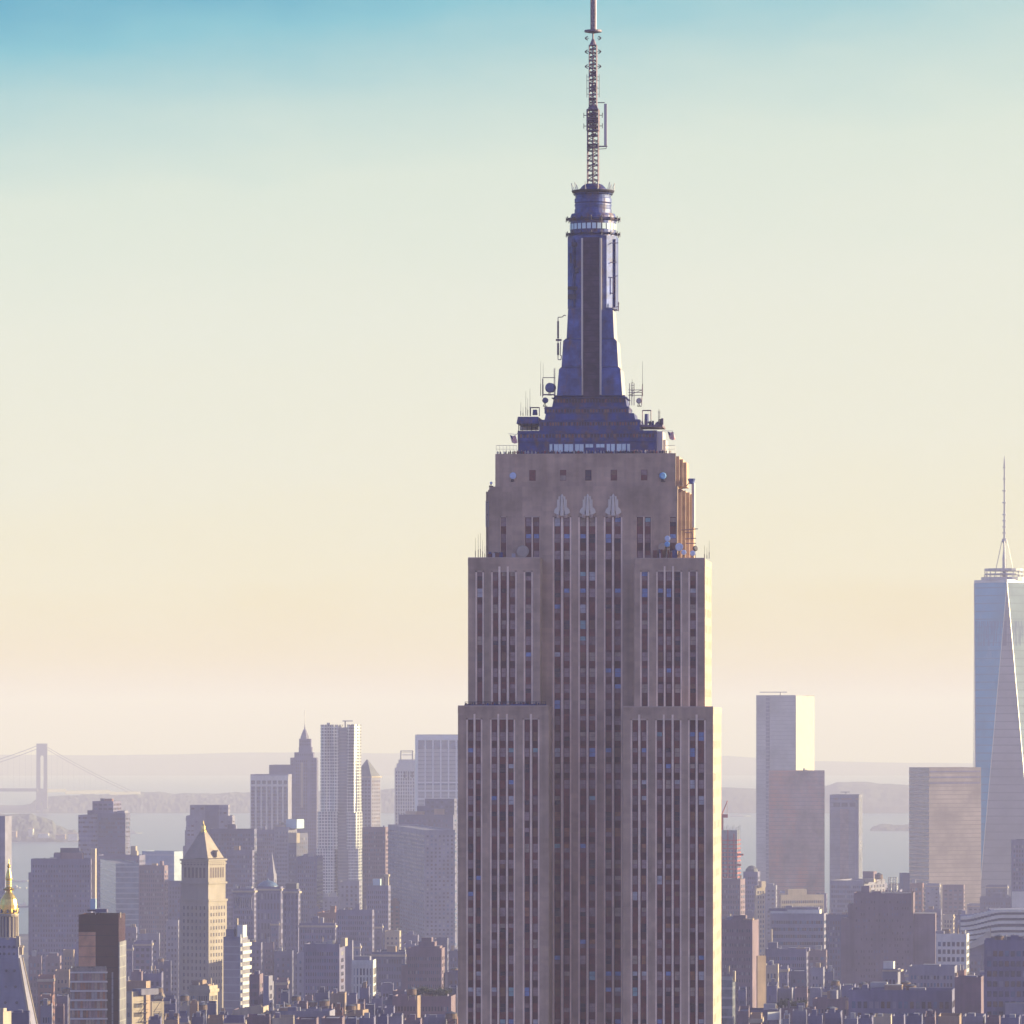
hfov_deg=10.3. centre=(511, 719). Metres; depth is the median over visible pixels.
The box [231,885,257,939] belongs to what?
colonnaded block
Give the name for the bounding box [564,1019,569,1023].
window
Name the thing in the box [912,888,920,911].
windows
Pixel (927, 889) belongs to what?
windows
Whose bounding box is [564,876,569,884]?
window
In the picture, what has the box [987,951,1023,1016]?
windows
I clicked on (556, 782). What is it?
window
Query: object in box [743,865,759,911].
mansard block
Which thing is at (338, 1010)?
city block
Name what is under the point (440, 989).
roof tree
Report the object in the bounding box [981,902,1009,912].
windows
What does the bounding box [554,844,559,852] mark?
window
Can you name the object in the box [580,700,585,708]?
window
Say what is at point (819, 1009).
windows
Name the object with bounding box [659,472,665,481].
satellite dish
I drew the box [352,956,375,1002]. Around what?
pilastered block
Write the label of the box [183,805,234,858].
notched tower
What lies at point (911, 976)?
windows
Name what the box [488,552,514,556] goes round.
equipment cabinet
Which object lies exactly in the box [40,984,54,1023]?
windows
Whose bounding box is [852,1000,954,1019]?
windows
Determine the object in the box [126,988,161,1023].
fire escape block
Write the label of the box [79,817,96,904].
windows
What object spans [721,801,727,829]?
tower crane
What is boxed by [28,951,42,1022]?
city block
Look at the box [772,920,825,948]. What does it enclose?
windows
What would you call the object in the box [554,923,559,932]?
window
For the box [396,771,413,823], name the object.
windows
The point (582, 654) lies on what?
window
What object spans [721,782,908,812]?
wooded shore
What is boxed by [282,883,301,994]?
corner tower
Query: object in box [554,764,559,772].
window
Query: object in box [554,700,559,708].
window
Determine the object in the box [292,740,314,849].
windows
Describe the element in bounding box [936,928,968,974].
white grid block
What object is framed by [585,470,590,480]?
small window
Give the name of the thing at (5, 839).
pale slab
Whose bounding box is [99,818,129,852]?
windows
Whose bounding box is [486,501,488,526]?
tube antenna
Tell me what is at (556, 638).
window
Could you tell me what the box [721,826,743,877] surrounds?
construction tower
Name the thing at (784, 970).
city block
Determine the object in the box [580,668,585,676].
window
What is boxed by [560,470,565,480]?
small window
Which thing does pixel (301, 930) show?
windows
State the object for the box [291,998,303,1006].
city block
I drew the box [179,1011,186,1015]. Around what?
city block
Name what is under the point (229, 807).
windows
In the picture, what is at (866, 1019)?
city block
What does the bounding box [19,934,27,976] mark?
ground
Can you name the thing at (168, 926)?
windows
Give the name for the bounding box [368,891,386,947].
windows
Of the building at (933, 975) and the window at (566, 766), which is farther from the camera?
the building at (933, 975)
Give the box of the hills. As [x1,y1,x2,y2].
[0,752,972,775]
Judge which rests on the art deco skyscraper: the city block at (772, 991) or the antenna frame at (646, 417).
the antenna frame at (646, 417)
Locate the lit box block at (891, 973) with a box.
[882,961,902,983]
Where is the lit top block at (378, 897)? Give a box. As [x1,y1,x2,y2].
[367,874,390,948]
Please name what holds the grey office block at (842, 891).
on the ground
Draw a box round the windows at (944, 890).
[944,890,961,932]
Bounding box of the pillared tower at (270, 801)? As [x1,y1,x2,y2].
[250,774,291,828]
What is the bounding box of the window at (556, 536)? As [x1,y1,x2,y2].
[554,534,559,542]
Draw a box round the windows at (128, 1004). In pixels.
[127,1003,141,1016]
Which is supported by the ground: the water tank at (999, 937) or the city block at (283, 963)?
the city block at (283, 963)
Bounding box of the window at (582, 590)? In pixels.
[580,588,585,596]
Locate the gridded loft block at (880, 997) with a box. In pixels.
[849,982,954,1023]
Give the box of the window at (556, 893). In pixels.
[554,891,559,900]
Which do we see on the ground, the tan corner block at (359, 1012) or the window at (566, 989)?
the tan corner block at (359, 1012)
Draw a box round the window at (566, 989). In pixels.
[564,987,569,995]
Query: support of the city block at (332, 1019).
on the ground
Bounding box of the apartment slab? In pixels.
[388,824,454,948]
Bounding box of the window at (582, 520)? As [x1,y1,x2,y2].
[580,517,585,526]
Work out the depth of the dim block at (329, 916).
4100.96 m
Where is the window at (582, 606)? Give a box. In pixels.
[580,604,585,612]
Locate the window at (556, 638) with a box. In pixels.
[554,636,559,644]
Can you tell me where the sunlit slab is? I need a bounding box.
[755,881,765,955]
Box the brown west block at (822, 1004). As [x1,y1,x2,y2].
[813,990,848,1023]
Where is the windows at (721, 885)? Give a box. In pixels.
[721,885,744,918]
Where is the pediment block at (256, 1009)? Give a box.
[231,1005,268,1019]
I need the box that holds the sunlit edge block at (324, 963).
[304,938,347,1002]
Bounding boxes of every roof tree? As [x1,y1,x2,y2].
[416,986,428,993]
[428,987,438,995]
[436,986,448,995]
[439,988,454,995]
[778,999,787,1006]
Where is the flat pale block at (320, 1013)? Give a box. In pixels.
[272,1001,358,1023]
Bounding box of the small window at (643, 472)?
[641,470,646,479]
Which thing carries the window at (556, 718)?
in the art deco skyscraper
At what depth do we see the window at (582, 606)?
1283.92 m
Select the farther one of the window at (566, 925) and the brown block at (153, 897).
the brown block at (153, 897)
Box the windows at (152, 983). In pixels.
[151,982,158,998]
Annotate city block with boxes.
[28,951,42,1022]
[37,974,54,1023]
[39,993,53,1023]
[40,998,52,1023]
[46,953,60,973]
[55,969,69,1023]
[55,1004,63,1023]
[56,994,68,1023]
[63,949,74,1023]
[75,940,78,965]
[125,924,136,970]
[126,945,133,979]
[131,969,142,980]
[133,940,153,972]
[138,929,159,967]
[143,966,162,1000]
[148,1014,161,1023]
[154,960,171,995]
[154,992,163,1000]
[163,995,176,1013]
[164,1010,178,1023]
[166,920,178,1012]
[169,999,175,1012]
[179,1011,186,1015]
[179,1016,189,1023]
[190,999,197,1023]
[192,1011,203,1023]
[199,1001,206,1023]
[207,1001,216,1017]
[207,1015,223,1023]
[219,1008,227,1016]
[223,1015,246,1023]
[247,1014,269,1023]
[250,942,261,972]
[264,937,273,980]
[270,921,279,950]
[272,1012,293,1023]
[274,945,293,1007]
[275,977,289,1003]
[281,989,289,1003]
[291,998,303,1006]
[296,1017,318,1023]
[297,952,303,997]
[297,1001,307,1008]
[305,995,312,1000]
[309,904,322,922]
[316,986,329,1008]
[319,999,332,1008]
[321,1016,344,1023]
[323,893,338,910]
[331,989,346,1015]
[334,1003,342,1015]
[339,881,360,908]
[346,1016,356,1023]
[347,993,356,1004]
[353,943,361,958]
[356,999,364,1008]
[359,1013,375,1023]
[360,981,369,1008]
[364,898,366,909]
[366,1003,374,1015]
[372,993,382,1023]
[374,924,383,950]
[377,1006,383,1023]
[378,1014,387,1023]
[381,982,393,1009]
[384,1006,394,1023]
[385,928,400,948]
[385,994,392,1005]
[390,1013,402,1023]
[391,898,398,929]
[401,931,418,948]
[403,1014,421,1023]
[404,940,415,949]
[424,1014,446,1023]
[434,937,448,989]
[447,970,457,1015]
[447,1016,457,1023]
[449,945,457,969]
[449,985,456,1012]
[738,987,746,1009]
[738,1006,749,1023]
[745,910,754,918]
[748,1012,763,1023]
[765,883,776,948]
[766,960,778,1002]
[767,978,777,1002]
[778,986,792,1007]
[779,965,789,986]
[783,1010,789,1023]
[791,969,806,1000]
[792,1006,806,1023]
[794,987,807,1005]
[808,945,826,1005]
[808,1009,822,1023]
[810,963,824,996]
[810,987,820,1005]
[815,893,826,911]
[822,986,831,996]
[825,965,833,985]
[825,1007,841,1023]
[833,984,840,996]
[842,983,855,996]
[844,1012,857,1023]
[858,1014,872,1023]
[874,1013,891,1023]
[892,1014,904,1023]
[904,970,908,980]
[906,1013,922,1023]
[910,879,923,911]
[924,1010,935,1023]
[925,883,940,908]
[925,906,941,930]
[938,1013,960,1023]
[942,884,964,932]
[942,914,954,932]
[956,909,965,932]
[957,964,965,974]
[963,1012,985,1023]
[967,903,979,913]
[969,954,982,974]
[985,885,1008,895]
[987,1015,999,1023]
[1001,1014,1020,1023]
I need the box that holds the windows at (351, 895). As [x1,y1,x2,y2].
[342,886,359,908]
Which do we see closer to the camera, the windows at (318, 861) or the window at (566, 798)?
the window at (566, 798)
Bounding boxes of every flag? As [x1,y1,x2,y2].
[510,434,517,443]
[668,432,674,439]
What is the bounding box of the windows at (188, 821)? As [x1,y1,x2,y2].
[188,821,233,843]
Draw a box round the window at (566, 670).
[564,668,569,676]
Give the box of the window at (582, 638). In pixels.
[580,636,585,644]
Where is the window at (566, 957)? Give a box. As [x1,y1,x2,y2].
[564,955,569,963]
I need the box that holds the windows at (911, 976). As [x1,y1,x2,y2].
[911,976,951,986]
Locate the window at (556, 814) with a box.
[554,812,559,820]
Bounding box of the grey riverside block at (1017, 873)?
[1011,839,1023,907]
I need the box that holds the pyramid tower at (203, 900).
[179,820,227,1015]
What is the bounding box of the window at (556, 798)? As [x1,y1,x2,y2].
[554,796,559,804]
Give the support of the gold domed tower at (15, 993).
on the ground
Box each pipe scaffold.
[542,368,554,397]
[628,383,642,404]
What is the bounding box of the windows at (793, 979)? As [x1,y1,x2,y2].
[793,979,803,1000]
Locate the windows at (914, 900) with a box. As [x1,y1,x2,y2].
[856,900,914,983]
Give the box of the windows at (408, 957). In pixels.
[408,957,442,987]
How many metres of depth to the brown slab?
4902.24 m
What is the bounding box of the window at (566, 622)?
[564,620,569,628]
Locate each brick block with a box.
[249,970,262,1006]
[401,937,444,988]
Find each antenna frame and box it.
[530,407,539,415]
[642,410,650,424]
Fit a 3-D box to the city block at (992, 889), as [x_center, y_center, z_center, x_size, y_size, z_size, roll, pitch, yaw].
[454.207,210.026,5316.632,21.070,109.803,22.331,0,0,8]
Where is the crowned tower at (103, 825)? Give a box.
[78,798,129,907]
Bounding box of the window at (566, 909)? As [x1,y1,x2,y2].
[564,907,569,916]
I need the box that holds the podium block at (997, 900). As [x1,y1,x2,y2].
[980,893,1010,912]
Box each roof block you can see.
[11,1010,29,1023]
[288,833,307,882]
[885,885,901,891]
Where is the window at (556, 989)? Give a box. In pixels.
[554,987,559,995]
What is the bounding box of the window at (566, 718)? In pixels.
[564,716,569,724]
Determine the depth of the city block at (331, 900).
5398.05 m
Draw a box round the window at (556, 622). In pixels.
[554,620,559,628]
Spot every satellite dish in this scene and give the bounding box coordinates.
[510,472,515,481]
[517,545,528,556]
[542,397,547,406]
[545,383,554,395]
[636,398,641,406]
[658,543,665,549]
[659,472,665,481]
[664,541,669,557]
[675,543,682,557]
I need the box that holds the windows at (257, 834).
[257,834,273,883]
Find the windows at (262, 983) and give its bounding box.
[251,983,262,1006]
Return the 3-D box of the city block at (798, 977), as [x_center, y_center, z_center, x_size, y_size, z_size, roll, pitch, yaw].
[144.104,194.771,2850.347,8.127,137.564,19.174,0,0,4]
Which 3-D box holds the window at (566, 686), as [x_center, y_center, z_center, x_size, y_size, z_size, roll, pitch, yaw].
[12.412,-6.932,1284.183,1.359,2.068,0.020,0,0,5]
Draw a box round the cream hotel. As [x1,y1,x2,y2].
[779,889,823,911]
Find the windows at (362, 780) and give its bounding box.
[362,780,379,825]
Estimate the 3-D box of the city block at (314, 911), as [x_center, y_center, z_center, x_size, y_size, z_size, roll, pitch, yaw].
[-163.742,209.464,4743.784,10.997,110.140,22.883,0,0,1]
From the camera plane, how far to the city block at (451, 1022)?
1898.73 m
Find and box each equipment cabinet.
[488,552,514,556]
[653,549,676,557]
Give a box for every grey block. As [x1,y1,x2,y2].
[257,826,273,885]
[263,975,272,1023]
[274,819,303,888]
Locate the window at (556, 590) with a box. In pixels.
[554,588,559,596]
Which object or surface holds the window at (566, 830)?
in the art deco skyscraper
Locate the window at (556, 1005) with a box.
[554,1003,559,1011]
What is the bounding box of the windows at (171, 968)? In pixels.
[161,968,171,994]
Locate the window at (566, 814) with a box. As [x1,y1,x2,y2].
[564,812,569,820]
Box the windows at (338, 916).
[338,916,370,955]
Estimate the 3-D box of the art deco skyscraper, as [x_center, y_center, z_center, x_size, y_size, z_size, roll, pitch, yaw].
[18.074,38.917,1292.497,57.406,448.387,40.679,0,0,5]
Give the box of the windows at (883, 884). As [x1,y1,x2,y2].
[832,884,883,911]
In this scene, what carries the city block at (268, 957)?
on the ground
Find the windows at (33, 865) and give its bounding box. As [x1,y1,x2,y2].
[33,865,92,970]
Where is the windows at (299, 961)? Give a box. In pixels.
[299,961,300,994]
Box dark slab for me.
[209,824,256,887]
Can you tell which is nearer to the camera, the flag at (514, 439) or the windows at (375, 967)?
the flag at (514, 439)
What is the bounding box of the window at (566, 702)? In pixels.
[564,700,569,708]
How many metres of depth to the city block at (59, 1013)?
2084.51 m
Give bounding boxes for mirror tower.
[756,692,813,882]
[909,767,980,913]
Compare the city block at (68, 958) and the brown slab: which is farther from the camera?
the brown slab
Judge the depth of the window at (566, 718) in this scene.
1284.24 m
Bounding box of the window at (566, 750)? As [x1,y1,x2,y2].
[564,748,569,756]
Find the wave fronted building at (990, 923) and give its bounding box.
[959,908,1023,970]
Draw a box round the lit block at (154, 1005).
[150,1001,163,1023]
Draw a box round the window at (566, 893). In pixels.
[564,891,569,900]
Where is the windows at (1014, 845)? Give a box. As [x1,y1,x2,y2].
[1014,845,1022,888]
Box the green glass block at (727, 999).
[721,966,735,1023]
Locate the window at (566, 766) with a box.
[564,764,569,772]
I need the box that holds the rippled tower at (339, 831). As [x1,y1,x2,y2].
[316,721,362,909]
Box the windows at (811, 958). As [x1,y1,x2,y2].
[810,957,826,968]
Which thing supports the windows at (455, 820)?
in the dark office block at (437, 812)
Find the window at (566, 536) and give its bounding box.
[564,534,569,542]
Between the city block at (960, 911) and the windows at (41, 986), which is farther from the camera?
the city block at (960, 911)
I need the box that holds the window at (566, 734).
[564,732,569,740]
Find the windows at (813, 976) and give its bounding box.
[813,976,824,986]
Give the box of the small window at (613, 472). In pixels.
[611,470,616,479]
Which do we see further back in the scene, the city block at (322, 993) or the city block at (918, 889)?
the city block at (918, 889)
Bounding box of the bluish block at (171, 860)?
[142,851,182,880]
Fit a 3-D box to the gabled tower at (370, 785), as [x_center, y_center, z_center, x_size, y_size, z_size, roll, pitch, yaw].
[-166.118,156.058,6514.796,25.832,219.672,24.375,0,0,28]
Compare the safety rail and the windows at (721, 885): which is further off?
the windows at (721, 885)
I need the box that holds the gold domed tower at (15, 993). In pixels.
[0,861,37,1023]
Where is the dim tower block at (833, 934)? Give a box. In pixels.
[826,909,847,983]
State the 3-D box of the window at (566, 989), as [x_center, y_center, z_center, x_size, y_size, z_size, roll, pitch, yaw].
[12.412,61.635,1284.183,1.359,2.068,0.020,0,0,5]
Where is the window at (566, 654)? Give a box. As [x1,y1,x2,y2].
[564,652,569,660]
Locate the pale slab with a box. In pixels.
[0,816,11,901]
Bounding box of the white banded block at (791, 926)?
[768,906,826,948]
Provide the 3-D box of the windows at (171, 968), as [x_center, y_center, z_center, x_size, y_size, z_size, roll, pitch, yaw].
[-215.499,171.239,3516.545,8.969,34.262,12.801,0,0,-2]
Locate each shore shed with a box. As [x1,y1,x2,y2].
[12,831,16,836]
[28,828,33,836]
[38,833,48,837]
[56,834,65,838]
[68,833,77,840]
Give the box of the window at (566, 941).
[564,939,569,948]
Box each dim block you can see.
[226,846,253,928]
[297,853,322,922]
[298,916,336,951]
[317,906,335,922]
[336,904,373,958]
[371,946,405,995]
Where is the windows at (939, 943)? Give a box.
[938,941,968,974]
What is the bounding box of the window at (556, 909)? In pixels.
[554,907,559,916]
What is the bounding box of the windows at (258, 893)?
[258,893,282,968]
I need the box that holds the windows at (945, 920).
[945,920,951,931]
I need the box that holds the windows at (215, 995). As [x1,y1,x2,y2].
[191,995,216,1000]
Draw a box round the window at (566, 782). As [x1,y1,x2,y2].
[564,780,569,788]
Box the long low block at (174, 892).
[168,880,180,1010]
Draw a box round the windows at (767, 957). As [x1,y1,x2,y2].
[767,957,803,986]
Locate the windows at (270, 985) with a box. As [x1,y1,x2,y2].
[270,985,271,1023]
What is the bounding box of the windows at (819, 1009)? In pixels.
[819,1009,845,1023]
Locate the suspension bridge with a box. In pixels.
[0,744,140,809]
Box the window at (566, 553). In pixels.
[564,551,569,559]
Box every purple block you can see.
[744,1003,780,1023]
[779,1000,815,1023]
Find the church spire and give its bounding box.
[267,853,276,883]
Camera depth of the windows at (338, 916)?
3901.06 m
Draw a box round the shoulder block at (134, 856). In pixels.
[97,846,144,907]
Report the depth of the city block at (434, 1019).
1910.40 m
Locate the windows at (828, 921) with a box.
[828,921,838,979]
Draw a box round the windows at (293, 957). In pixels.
[277,957,293,995]
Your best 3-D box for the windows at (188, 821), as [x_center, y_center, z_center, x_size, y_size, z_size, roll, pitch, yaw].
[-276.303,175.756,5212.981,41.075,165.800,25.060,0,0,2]
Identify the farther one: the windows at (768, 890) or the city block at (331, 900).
the city block at (331, 900)
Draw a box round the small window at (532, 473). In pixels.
[529,470,535,480]
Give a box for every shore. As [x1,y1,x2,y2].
[0,788,394,812]
[0,813,77,841]
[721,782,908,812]
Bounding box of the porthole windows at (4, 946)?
[0,945,17,1003]
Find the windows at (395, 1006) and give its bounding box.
[395,1006,447,1019]
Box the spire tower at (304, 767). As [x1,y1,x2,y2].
[290,710,317,855]
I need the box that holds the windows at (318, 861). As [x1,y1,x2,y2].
[298,861,322,920]
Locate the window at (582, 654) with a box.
[580,652,585,660]
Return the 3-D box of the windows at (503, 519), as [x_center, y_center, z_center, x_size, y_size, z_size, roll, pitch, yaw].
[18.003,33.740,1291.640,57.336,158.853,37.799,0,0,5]
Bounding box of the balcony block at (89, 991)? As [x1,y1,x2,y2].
[70,966,107,1023]
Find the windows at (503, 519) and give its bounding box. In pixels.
[468,517,716,1023]
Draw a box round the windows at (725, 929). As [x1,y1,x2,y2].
[725,929,749,1023]
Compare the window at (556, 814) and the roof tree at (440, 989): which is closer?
the window at (556, 814)
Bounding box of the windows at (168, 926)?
[168,926,178,1012]
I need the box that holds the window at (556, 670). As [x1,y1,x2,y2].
[554,668,559,676]
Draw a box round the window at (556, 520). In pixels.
[554,517,559,526]
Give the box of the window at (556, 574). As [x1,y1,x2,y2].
[554,572,559,580]
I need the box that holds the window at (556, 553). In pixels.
[554,551,559,559]
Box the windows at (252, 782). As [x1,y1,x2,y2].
[251,781,286,828]
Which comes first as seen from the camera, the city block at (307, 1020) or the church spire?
the city block at (307, 1020)
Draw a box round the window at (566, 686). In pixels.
[564,684,569,692]
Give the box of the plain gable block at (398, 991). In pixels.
[393,989,417,995]
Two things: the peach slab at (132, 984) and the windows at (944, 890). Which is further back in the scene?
the windows at (944, 890)
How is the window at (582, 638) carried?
in the art deco skyscraper
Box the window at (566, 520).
[564,517,569,526]
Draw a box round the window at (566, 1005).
[564,1003,569,1011]
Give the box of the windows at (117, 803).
[94,803,120,809]
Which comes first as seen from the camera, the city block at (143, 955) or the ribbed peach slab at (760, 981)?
the ribbed peach slab at (760, 981)
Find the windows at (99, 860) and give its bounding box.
[99,860,137,907]
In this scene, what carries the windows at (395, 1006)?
in the terrace block at (430, 1004)
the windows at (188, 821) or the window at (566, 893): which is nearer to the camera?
the window at (566, 893)
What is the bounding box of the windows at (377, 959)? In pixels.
[377,959,402,992]
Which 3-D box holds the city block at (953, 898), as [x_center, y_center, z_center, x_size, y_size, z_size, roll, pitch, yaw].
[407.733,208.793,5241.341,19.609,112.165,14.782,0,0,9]
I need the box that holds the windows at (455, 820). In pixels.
[400,819,456,948]
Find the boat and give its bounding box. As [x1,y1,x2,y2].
[18,902,27,906]
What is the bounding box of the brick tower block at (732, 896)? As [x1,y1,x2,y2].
[721,874,744,918]
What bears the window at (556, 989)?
in the art deco skyscraper
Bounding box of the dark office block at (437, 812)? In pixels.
[399,798,456,948]
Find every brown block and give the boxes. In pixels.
[28,848,96,973]
[139,861,167,959]
[721,914,758,1023]
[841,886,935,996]
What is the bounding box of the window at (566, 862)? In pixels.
[564,860,569,868]
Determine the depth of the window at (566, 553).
1284.24 m
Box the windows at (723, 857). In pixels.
[723,857,739,876]
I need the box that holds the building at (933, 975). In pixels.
[909,964,957,987]
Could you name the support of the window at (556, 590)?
in the art deco skyscraper
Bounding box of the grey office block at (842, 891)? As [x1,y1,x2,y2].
[830,871,884,912]
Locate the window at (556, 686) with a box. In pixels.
[554,684,559,692]
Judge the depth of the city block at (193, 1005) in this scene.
2107.60 m
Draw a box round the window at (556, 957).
[554,955,559,963]
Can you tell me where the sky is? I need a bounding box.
[0,0,1023,762]
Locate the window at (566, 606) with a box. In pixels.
[564,604,569,612]
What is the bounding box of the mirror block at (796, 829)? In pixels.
[769,768,824,907]
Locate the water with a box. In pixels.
[0,775,908,933]
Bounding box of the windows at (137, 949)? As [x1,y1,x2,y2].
[136,948,148,972]
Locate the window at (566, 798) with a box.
[564,796,569,804]
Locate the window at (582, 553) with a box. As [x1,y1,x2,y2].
[580,551,585,559]
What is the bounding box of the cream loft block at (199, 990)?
[188,978,218,1019]
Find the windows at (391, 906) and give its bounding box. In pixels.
[391,906,398,927]
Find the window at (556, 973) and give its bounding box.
[554,971,559,979]
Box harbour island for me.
[870,824,908,830]
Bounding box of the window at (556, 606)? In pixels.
[554,604,559,612]
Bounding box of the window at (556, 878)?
[554,876,559,884]
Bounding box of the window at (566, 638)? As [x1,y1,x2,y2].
[564,636,569,644]
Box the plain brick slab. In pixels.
[955,975,983,1023]
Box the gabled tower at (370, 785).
[361,760,381,826]
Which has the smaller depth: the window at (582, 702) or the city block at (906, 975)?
the window at (582, 702)
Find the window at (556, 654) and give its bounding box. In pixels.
[554,652,559,660]
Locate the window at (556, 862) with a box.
[554,860,559,868]
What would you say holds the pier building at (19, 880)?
on the water
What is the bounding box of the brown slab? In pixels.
[362,826,387,909]
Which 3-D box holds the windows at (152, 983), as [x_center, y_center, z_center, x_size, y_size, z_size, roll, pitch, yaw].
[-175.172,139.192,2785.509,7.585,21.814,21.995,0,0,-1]
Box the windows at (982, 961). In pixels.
[971,961,982,970]
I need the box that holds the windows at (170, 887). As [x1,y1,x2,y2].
[170,887,178,919]
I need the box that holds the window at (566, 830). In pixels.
[564,828,569,836]
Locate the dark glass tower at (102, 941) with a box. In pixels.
[79,899,125,1023]
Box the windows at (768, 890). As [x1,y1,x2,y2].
[768,890,776,941]
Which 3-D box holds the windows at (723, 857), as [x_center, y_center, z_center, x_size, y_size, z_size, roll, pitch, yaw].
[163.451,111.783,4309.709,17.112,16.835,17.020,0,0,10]
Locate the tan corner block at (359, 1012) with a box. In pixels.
[347,1004,367,1017]
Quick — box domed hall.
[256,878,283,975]
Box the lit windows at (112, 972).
[112,972,112,1023]
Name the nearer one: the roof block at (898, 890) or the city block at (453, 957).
the city block at (453, 957)
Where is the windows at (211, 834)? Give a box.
[211,834,256,883]
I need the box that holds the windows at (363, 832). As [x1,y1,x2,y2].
[363,832,387,909]
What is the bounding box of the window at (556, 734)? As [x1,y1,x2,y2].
[554,732,559,740]
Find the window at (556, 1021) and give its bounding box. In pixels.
[554,1019,559,1023]
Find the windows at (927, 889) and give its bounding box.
[927,889,936,908]
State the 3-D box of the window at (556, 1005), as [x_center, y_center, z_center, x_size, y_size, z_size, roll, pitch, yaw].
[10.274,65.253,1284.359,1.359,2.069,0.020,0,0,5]
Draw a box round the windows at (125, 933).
[125,933,136,970]
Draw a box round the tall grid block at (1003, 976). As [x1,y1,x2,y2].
[984,934,1023,1023]
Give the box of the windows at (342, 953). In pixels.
[306,951,343,1000]
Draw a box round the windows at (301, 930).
[301,930,332,949]
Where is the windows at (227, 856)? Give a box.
[227,856,250,928]
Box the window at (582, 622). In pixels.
[580,620,585,628]
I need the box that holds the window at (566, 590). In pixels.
[564,588,569,596]
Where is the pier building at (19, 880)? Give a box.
[12,880,27,881]
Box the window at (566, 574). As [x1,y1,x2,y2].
[564,572,569,580]
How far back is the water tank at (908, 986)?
2108.70 m
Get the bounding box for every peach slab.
[126,980,149,1023]
[756,956,765,1007]
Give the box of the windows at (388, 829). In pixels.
[388,829,452,942]
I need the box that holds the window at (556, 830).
[554,828,559,836]
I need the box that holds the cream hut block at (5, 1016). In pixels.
[0,1008,10,1023]
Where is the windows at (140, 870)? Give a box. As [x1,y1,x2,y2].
[140,870,167,959]
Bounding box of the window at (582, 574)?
[580,572,585,580]
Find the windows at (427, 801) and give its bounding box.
[427,801,456,811]
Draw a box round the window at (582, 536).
[580,534,585,542]
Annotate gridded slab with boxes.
[415,734,457,948]
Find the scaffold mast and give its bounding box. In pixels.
[888,877,896,891]
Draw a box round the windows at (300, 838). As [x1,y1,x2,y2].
[289,838,306,881]
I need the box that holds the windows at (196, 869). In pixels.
[183,862,224,989]
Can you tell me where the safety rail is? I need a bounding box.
[496,445,674,452]
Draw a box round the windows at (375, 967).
[354,967,375,1001]
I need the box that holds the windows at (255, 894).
[234,894,255,939]
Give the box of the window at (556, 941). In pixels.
[554,939,559,948]
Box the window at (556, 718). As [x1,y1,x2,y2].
[554,716,559,724]
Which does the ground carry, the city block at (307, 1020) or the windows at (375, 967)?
the city block at (307, 1020)
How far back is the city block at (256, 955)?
3454.34 m
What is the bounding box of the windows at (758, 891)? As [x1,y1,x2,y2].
[758,891,763,955]
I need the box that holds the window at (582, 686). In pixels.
[580,684,585,692]
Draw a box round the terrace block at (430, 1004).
[392,989,455,1023]
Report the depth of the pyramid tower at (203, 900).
3006.00 m
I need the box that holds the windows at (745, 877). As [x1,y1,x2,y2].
[745,877,759,910]
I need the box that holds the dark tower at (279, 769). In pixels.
[269,765,289,773]
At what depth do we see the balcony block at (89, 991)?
1839.50 m
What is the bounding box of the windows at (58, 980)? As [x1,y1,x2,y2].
[58,980,69,1020]
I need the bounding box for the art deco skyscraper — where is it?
[458,0,720,1023]
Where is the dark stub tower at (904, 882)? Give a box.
[899,873,909,891]
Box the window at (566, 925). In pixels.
[564,923,569,932]
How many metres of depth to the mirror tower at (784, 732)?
6015.78 m
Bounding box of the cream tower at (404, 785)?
[395,750,414,823]
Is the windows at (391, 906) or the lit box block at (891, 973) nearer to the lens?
the lit box block at (891, 973)
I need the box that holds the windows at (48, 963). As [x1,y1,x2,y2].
[48,963,60,971]
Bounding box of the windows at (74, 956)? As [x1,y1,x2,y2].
[65,956,74,1023]
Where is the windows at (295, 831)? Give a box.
[277,831,295,885]
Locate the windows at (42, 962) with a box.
[30,962,42,1019]
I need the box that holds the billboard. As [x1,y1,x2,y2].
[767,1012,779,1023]
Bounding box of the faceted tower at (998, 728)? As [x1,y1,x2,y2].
[973,456,1023,895]
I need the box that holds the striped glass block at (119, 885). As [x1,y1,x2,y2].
[100,859,138,939]
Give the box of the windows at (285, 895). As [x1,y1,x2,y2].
[285,895,296,993]
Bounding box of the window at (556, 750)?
[554,748,559,756]
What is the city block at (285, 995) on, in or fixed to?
on the ground
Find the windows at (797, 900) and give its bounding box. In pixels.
[782,900,822,911]
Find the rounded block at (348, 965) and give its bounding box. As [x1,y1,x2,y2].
[345,940,352,1001]
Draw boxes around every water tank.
[154,986,162,996]
[158,957,163,964]
[180,994,188,1005]
[198,1003,207,1014]
[280,1003,290,1006]
[292,995,300,1003]
[308,1000,316,1008]
[319,999,329,1008]
[345,1004,355,1013]
[407,987,416,999]
[445,1011,456,1023]
[831,979,839,989]
[874,873,882,883]
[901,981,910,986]
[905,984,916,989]
[994,934,1003,939]
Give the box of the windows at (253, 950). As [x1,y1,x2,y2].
[253,950,258,972]
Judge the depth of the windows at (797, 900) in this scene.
4306.49 m
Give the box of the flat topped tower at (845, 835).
[830,792,861,879]
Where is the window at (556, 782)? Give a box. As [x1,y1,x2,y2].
[554,780,559,788]
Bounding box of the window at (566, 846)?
[564,844,569,852]
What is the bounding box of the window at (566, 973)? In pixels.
[564,971,569,979]
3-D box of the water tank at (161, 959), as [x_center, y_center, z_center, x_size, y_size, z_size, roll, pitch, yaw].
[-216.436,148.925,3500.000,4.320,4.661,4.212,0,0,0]
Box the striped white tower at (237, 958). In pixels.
[223,918,251,1014]
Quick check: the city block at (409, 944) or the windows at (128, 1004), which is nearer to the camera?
the windows at (128, 1004)
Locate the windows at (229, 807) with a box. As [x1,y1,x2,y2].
[191,807,229,813]
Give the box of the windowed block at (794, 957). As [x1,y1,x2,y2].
[765,929,809,986]
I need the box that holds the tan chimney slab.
[416,995,420,1017]

